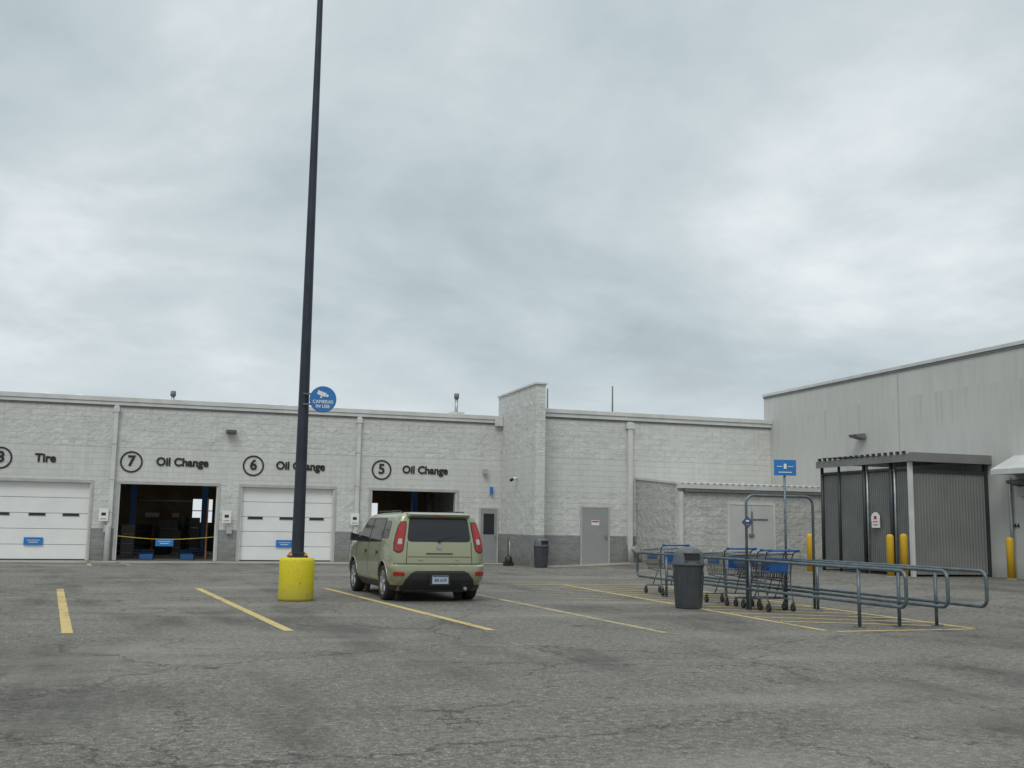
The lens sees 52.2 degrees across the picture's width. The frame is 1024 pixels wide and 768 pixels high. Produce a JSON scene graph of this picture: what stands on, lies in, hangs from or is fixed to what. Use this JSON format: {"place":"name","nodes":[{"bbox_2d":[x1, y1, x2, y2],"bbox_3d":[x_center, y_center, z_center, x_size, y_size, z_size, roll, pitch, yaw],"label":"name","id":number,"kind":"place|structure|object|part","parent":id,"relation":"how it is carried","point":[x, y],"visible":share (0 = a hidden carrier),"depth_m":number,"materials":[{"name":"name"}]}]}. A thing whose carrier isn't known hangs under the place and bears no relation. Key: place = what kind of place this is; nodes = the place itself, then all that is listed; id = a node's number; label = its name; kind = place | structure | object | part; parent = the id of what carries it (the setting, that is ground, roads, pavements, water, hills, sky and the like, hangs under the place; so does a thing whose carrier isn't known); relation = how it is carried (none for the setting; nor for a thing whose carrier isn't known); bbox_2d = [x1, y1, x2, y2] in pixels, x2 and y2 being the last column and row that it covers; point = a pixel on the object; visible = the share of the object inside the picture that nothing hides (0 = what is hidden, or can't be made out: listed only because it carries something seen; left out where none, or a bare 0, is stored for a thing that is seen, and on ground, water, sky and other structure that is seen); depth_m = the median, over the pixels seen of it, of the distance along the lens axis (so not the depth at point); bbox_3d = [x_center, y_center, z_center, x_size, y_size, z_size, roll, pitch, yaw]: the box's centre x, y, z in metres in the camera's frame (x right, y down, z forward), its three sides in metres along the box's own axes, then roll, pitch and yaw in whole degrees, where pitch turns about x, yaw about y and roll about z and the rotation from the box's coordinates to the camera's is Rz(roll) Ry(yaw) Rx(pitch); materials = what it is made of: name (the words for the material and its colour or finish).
{"place":"outdoors","nodes":[
{"label":"outdoors","id":0,"kind":"place"},
{"bbox_2d":[503,541,513,565],"bbox_3d":[-0.117,5.821,36.342,0.320,1.000,0.297,3,-8,-18],"label":"lobby dustpan","id":1,"kind":"object","parent":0,"point":[508,561],"visible":0.99,"depth_m":36.20,"materials":[{"name":"black plastic"}]},
{"bbox_2d":[0,562,1023,767],"bbox_3d":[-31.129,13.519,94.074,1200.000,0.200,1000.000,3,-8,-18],"label":"ground","id":2,"kind":"structure","parent":0,"point":[176,669],"depth_m":9.91,"materials":[{"name":"grey asphalt"}]},
{"bbox_2d":[278,0,322,601],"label":"light pole","id":3,"kind":"object","parent":2,"relation":"on","point":[296,573],"visible":1,"depth_m":19.12,"materials":[{"name":"black metal"}]},
{"bbox_2d":[303,386,335,412],"bbox_3d":[-3.522,0.280,19.141,0.603,0.486,0.064,2,-8,-10],"label":"camera notice sign","id":4,"kind":"object","parent":3,"relation":"attached to","point":[322,399],"visible":1,"depth_m":19.12,"materials":[{"name":"metal"}]},
{"bbox_2d":[0,560,642,566],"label":"concrete apron","id":5,"kind":"object","parent":2,"relation":"on","point":[259,562],"visible":0.84,"depth_m":35.20,"materials":[{"name":"grey concrete"}]},
{"bbox_2d":[630,545,639,562],"bbox_3d":[4.381,6.037,37.074,0.397,0.629,0.577,3,-8,-18],"label":"standpipe","id":6,"kind":"object","parent":5,"relation":"on","point":[634,550],"visible":0.89,"depth_m":36.98,"materials":[{"name":"white metal"}]},
{"bbox_2d":[0,562,668,632],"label":"parking lines","id":7,"kind":"object","parent":2,"relation":"on","point":[64,620],"visible":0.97,"depth_m":16.25,"materials":[{"name":"yellow paint"}]},
{"bbox_2d":[0,382,771,566],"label":"auto service garage","id":8,"kind":"structure","parent":2,"relation":"on","point":[94,478],"depth_m":37.33,"materials":[{"name":"brick"}]},
{"bbox_2d":[0,481,89,559],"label":"sectional door","id":9,"kind":"structure","parent":8,"relation":"in","point":[56,512],"depth_m":34.64,"materials":[{"name":"white metal"}]},
{"bbox_2d":[239,487,332,560],"bbox_3d":[-8.006,4.990,37.090,3.170,2.565,0.086,3,-8,-18],"label":"sectional door","id":10,"kind":"structure","parent":8,"relation":"in","point":[266,513],"depth_m":37.00,"materials":[{"name":"white metal"}]},
{"bbox_2d":[479,507,498,561],"bbox_3d":[-0.874,5.653,39.147,0.760,2.040,0.078,3,-8,-18],"label":"staff door","id":11,"kind":"structure","parent":8,"relation":"in","point":[488,516],"depth_m":39.17,"materials":[{"name":"grey metal"}]},
{"bbox_2d":[580,506,609,563],"bbox_3d":[2.970,5.427,37.268,1.130,2.110,0.068,3,-8,-18],"label":"exit door","id":12,"kind":"structure","parent":8,"relation":"in","point":[594,520],"depth_m":37.28,"materials":[{"name":"grey metal"}]},
{"bbox_2d":[349,507,483,599],"bbox_3d":[-2.013,3.349,20.839,2.080,1.760,4.156,4,-8,-20],"label":"parked car","id":13,"kind":"object","parent":2,"relation":"on","point":[396,553],"visible":1,"depth_m":19.12,"materials":[{"name":"green paint"}]},
{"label":"windows","id":14,"kind":"part","parent":13,"relation":"part of","materials":[{"name":"black glass"}]},
{"bbox_2d":[533,538,548,567],"bbox_3d":[0.991,5.684,35.229,0.534,1.000,0.555,8,-10,-40],"label":"trash can","id":15,"kind":"object","parent":2,"relation":"on","point":[541,547],"visible":1,"depth_m":35.04,"materials":[{"name":"plastic"}]},
{"bbox_2d":[643,544,689,595],"bbox_3d":[3.230,3.935,22.223,0.624,1.062,1.082,4,-8,-21],"label":"shopping cart","id":16,"kind":"object","parent":2,"relation":"on","point":[660,567],"visible":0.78,"depth_m":22.10,"materials":[{"name":"metal"}]},
{"bbox_2d":[672,547,704,608],"bbox_3d":[3.132,3.425,18.509,0.574,1.075,0.597,3,-8,-18],"label":"trash can","id":17,"kind":"object","parent":2,"relation":"on","point":[688,563],"visible":1,"depth_m":18.30,"materials":[{"name":"plastic"}]},
{"bbox_2d":[635,477,821,564],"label":"lean to store","id":18,"kind":"structure","parent":2,"relation":"on","point":[707,517],"depth_m":35.75,"materials":[{"name":"brick"}]},
{"bbox_2d":[678,491,775,564],"bbox_3d":[7.311,4.946,35.351,3.690,2.510,0.097,3,-8,-18],"label":"double door","id":19,"kind":"structure","parent":18,"relation":"in","point":[762,532],"depth_m":35.62,"materials":[{"name":"metal"}]},
{"bbox_2d":[703,547,756,605],"bbox_3d":[4.051,3.604,19.672,0.624,1.062,1.082,4,-8,-19],"label":"shopping cart","id":20,"kind":"object","parent":2,"relation":"on","point":[731,564],"visible":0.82,"depth_m":19.52,"materials":[{"name":"metal"}]},
{"bbox_2d":[523,584,969,631],"bbox_3d":[3.210,4.166,20.005,4.272,0.001,11.270,3,-8,-18],"label":"hatched marking","id":21,"kind":"object","parent":2,"relation":"on","point":[572,585],"visible":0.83,"depth_m":18.23,"materials":[{"name":"yellow paint"}]},
{"bbox_2d":[732,549,790,609],"bbox_3d":[4.415,3.478,18.694,0.624,1.062,1.082,4,-8,-21],"label":"shopping cart","id":22,"kind":"object","parent":2,"relation":"on","point":[760,605],"visible":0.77,"depth_m":18.45,"materials":[{"name":"metal"}]},
{"bbox_2d":[739,549,799,611],"bbox_3d":[4.489,3.440,18.405,0.624,1.062,1.082,4,-8,-21],"label":"shopping cart","id":23,"kind":"object","parent":2,"relation":"on","point":[776,569],"visible":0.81,"depth_m":18.13,"materials":[{"name":"metal"}]},
{"bbox_2d":[774,460,795,609],"bbox_3d":[4.859,2.668,18.539,0.400,2.640,0.067,1,-8,-4],"label":"corral sign","id":24,"kind":"object","parent":2,"relation":"on","point":[784,468],"visible":1,"depth_m":18.66,"materials":[{"name":"metal"}]},
{"bbox_2d":[806,534,815,572],"bbox_3d":[8.563,4.856,29.995,0.280,1.100,0.280,3,-8,-18],"label":"bollard","id":25,"kind":"object","parent":2,"relation":"on","point":[809,551],"visible":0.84,"depth_m":29.93,"materials":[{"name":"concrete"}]},
{"bbox_2d":[636,494,988,627],"bbox_3d":[4.717,3.013,18.806,1.553,2.023,8.801,3,-8,-18],"label":"cart corral","id":26,"kind":"object","parent":2,"relation":"on","point":[747,522],"visible":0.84,"depth_m":17.04,"materials":[{"name":"metal"}]},
{"bbox_2d":[886,534,895,576],"bbox_3d":[10.102,4.579,27.886,0.280,1.130,0.280,3,-8,-18],"label":"bollard","id":27,"kind":"object","parent":2,"relation":"on","point":[890,547],"visible":0.95,"depth_m":27.83,"materials":[{"name":"concrete"}]},
{"bbox_2d":[764,345,1023,578],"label":"walls","id":28,"kind":"structure","parent":2,"relation":"on","point":[972,406],"depth_m":31.80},
{"bbox_2d":[762,340,1023,398],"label":"coping","id":29,"kind":"object","parent":28,"relation":"on","point":[975,353],"visible":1,"depth_m":32.84,"materials":[{"name":"metal"}]},
{"bbox_2d":[897,373,901,495],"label":"panel joints","id":30,"kind":"object","parent":28,"relation":"attached to","point":[898,415],"visible":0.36,"depth_m":33.05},
{"bbox_2d":[848,433,1023,495],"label":"wall floodlights","id":31,"kind":"object","parent":28,"relation":"attached to","point":[1018,483],"depth_m":28.03,"materials":[{"name":"grey metal"}]},
{"bbox_2d":[990,455,1023,474],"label":"awning","id":32,"kind":"object","parent":28,"relation":"attached to","point":[1013,465],"visible":1,"depth_m":27.80,"materials":[{"name":"metal"}]},
{"bbox_2d":[1008,478,1015,578],"bbox_3d":[14.074,3.689,26.681,0.080,2.700,3.439,4,-8,-19],"label":"service door","id":33,"kind":"structure","parent":28,"relation":"attached to","point":[1011,510],"depth_m":28.28,"materials":[{"name":"grey metal"}]},
{"bbox_2d":[816,451,991,576],"bbox_3d":[11.375,3.827,30.606,2.800,3.450,4.350,3,-8,-18],"label":"storage enclosure","id":34,"kind":"object","parent":2,"relation":"on","point":[947,515],"visible":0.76,"depth_m":29.05,"materials":[{"name":"metal"}]},
{"bbox_2d":[900,534,910,577],"bbox_3d":[10.453,4.569,27.844,0.280,1.150,0.280,3,-8,-18],"label":"bollard","id":35,"kind":"object","parent":2,"relation":"on","point":[903,549],"visible":0.91,"depth_m":27.79,"materials":[{"name":"concrete"}]},
{"bbox_2d":[1006,537,1016,579],"bbox_3d":[13.183,4.609,27.626,0.280,1.100,0.280,3,-8,-18],"label":"bollard","id":36,"kind":"object","parent":2,"relation":"on","point":[1010,558],"visible":1,"depth_m":27.56,"materials":[{"name":"concrete"}]},
{"bbox_2d":[0,0,1023,522],"label":"sky","id":37,"kind":"structure","parent":0,"point":[704,208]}
]}

